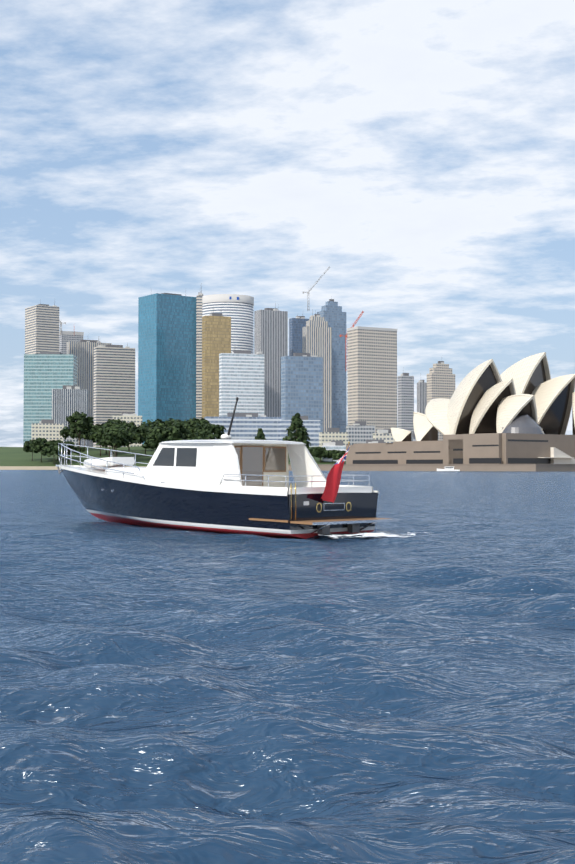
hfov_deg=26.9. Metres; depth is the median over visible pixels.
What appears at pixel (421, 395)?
grey tower
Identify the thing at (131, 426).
tree
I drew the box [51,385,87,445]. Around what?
tower
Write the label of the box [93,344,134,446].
tower
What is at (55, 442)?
tree
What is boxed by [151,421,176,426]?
tree
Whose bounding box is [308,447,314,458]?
tree
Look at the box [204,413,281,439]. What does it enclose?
building
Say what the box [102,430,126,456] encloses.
tree
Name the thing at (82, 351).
tower
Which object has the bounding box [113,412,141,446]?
building
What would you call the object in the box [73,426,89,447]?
tree
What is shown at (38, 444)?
tree
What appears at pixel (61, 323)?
crane
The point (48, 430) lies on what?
building
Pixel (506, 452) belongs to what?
opera house podium
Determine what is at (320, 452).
tree
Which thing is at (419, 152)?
sky
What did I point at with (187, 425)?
tree
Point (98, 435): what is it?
tree
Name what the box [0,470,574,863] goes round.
water
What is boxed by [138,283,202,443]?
blue tower
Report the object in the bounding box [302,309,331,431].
skyscraper
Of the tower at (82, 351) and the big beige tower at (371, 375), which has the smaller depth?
the big beige tower at (371, 375)
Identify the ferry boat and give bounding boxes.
[437,467,459,470]
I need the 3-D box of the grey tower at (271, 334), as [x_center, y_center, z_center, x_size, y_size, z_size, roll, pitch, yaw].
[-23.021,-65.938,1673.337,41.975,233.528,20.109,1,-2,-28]
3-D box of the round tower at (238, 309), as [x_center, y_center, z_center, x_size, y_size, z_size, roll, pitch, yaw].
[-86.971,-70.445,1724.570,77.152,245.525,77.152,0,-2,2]
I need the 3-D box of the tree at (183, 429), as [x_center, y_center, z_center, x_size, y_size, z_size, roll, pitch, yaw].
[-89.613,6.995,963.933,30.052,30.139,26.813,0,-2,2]
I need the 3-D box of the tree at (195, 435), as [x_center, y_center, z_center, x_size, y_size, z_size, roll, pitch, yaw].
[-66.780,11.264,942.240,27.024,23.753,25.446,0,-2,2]
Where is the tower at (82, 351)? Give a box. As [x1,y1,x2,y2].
[67,336,111,446]
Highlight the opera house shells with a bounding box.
[390,352,574,441]
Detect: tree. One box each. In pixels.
[23,439,37,460]
[30,437,53,461]
[41,444,65,463]
[51,440,63,460]
[60,423,88,441]
[64,441,84,460]
[66,411,94,455]
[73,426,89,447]
[88,424,102,455]
[90,423,123,456]
[97,422,125,456]
[99,424,135,456]
[102,419,128,449]
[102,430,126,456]
[119,422,149,450]
[132,426,154,454]
[138,418,164,427]
[142,437,183,450]
[145,426,174,446]
[149,420,171,427]
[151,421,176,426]
[154,426,186,446]
[165,422,190,439]
[168,418,186,426]
[184,418,207,425]
[184,423,201,431]
[186,431,214,439]
[189,424,214,437]
[202,423,225,438]
[254,428,265,439]
[282,413,310,454]
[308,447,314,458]
[312,448,328,462]
[313,447,325,461]
[326,450,336,462]
[332,450,345,459]
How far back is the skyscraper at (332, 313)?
1865.57 m
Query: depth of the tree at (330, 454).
926.76 m
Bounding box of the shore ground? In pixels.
[0,446,345,469]
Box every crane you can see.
[59,320,65,333]
[302,266,329,310]
[340,311,363,370]
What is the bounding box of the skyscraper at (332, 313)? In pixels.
[317,299,346,431]
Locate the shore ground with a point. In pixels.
(15, 458)
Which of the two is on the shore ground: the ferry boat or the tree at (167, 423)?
the tree at (167, 423)
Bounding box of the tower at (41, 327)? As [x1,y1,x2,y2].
[25,304,58,353]
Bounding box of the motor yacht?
[56,397,399,538]
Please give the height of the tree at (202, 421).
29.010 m
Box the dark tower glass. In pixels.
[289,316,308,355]
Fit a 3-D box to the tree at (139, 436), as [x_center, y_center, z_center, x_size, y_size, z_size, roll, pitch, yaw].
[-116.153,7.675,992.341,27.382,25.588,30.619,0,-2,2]
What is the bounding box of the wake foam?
[318,531,425,537]
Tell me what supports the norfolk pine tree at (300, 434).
on the shore ground
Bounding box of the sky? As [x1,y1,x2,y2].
[0,0,574,446]
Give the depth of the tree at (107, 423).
965.82 m
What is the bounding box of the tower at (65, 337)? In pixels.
[59,331,83,353]
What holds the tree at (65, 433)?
on the shore ground
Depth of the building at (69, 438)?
1109.30 m
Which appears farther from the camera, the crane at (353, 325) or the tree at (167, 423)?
the crane at (353, 325)
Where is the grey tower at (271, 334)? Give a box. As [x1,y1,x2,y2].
[254,302,287,416]
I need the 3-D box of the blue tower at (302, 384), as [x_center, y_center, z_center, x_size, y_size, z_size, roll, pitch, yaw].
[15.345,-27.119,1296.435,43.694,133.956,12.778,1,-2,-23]
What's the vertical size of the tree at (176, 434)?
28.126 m
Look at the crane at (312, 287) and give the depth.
1857.09 m
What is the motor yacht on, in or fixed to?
on the water
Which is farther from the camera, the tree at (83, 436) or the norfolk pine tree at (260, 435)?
the tree at (83, 436)
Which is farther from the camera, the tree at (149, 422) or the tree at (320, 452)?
the tree at (149, 422)
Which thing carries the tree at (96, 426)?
on the shore ground
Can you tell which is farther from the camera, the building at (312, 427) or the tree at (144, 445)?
the building at (312, 427)
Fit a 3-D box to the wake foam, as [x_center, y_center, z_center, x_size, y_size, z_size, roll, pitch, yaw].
[-0.252,3.163,38.732,5.100,0.110,10.300,2,-2,-42]
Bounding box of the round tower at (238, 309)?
[202,294,253,353]
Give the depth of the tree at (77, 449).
941.31 m
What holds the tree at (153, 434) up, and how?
on the shore ground
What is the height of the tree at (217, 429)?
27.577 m
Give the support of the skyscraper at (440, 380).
on the shore ground
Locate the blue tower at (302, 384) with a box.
[281,353,322,431]
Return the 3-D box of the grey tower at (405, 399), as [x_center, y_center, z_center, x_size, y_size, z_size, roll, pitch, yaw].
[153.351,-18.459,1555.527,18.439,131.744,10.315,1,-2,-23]
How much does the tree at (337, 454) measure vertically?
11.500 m
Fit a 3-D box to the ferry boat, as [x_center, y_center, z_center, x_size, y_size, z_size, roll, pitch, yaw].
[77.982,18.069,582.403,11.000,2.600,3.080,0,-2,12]
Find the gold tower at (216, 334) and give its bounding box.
[202,304,230,418]
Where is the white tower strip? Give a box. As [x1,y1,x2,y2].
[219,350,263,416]
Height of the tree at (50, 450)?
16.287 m
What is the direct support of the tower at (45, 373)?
on the shore ground
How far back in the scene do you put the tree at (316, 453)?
922.02 m
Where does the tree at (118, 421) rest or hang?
on the shore ground
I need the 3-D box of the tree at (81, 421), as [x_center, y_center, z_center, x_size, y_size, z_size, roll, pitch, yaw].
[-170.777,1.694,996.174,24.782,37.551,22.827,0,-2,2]
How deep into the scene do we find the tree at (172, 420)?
1066.65 m
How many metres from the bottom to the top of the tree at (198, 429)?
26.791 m
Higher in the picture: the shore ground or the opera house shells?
the opera house shells
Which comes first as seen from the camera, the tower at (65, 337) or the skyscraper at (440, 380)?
the skyscraper at (440, 380)
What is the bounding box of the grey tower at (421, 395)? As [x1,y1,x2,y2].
[417,380,426,414]
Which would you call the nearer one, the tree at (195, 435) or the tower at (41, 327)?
the tree at (195, 435)
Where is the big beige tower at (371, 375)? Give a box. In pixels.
[347,326,396,432]
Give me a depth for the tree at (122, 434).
930.54 m
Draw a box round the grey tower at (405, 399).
[398,373,413,432]
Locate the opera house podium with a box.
[288,433,574,470]
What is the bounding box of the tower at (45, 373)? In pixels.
[23,351,77,444]
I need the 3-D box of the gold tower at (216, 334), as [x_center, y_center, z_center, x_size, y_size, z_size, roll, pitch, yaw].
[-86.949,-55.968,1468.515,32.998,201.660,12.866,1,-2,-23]
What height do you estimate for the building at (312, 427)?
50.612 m
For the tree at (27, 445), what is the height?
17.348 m

